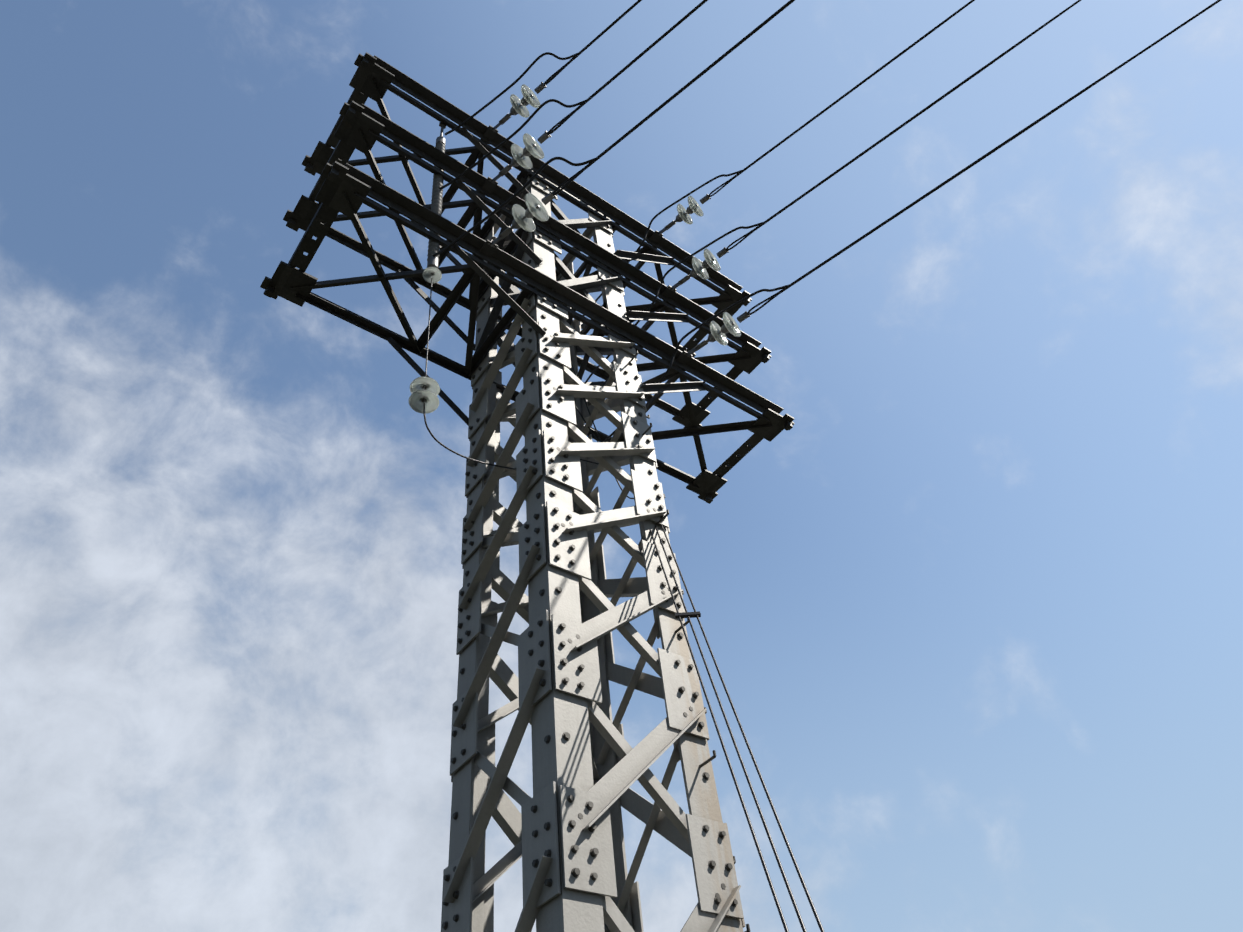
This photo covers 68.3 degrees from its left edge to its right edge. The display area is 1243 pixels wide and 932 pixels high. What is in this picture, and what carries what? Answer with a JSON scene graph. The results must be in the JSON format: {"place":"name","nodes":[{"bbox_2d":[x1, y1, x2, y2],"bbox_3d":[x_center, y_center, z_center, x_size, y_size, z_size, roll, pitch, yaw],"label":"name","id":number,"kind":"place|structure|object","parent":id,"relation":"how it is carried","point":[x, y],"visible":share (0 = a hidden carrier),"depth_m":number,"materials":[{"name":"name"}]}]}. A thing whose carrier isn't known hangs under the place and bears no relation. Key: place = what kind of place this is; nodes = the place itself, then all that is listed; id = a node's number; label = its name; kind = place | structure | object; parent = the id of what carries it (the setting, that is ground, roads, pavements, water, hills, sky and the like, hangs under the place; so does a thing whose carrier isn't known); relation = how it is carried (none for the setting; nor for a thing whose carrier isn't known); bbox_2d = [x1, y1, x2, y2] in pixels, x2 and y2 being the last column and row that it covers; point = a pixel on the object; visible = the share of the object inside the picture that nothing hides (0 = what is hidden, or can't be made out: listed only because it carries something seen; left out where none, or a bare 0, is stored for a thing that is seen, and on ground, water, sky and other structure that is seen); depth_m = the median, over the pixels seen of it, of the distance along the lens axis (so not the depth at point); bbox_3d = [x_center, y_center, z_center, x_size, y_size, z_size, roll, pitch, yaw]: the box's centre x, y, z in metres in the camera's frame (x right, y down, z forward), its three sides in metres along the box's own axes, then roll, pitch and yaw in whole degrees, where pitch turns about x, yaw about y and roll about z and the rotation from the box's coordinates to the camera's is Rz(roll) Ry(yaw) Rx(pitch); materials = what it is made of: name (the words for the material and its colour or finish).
{"place":"outdoors","nodes":[
{"label":"outdoors","id":0,"kind":"place"},
{"bbox_2d":[0,0,1242,931],"label":"sky","id":1,"kind":"structure","parent":0,"point":[972,621],"materials":[{"name":"blue"}]},
{"label":"ground","id":2,"kind":"structure","parent":0,"visible":0},
{"bbox_2d":[260,52,794,931],"bbox_3d":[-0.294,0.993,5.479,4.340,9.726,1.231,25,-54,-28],"label":"transmission tower","id":3,"kind":"structure","parent":2,"relation":"on","point":[564,828],"depth_m":6.02,"materials":[{"name":"grey metal"}]},
{"bbox_2d":[409,82,749,500],"bbox_3d":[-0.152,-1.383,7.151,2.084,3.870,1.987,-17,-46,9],"label":"insulators","id":4,"kind":"object","parent":3,"relation":"attached to","point":[425,390],"visible":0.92,"depth_m":7.18,"materials":[{"name":"white ceramic"}]},
{"bbox_2d":[423,0,1220,931],"bbox_3d":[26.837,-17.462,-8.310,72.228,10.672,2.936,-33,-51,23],"label":"power lines","id":5,"kind":"object","parent":3,"relation":"attached to","point":[575,176],"visible":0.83,"depth_m":6.49,"materials":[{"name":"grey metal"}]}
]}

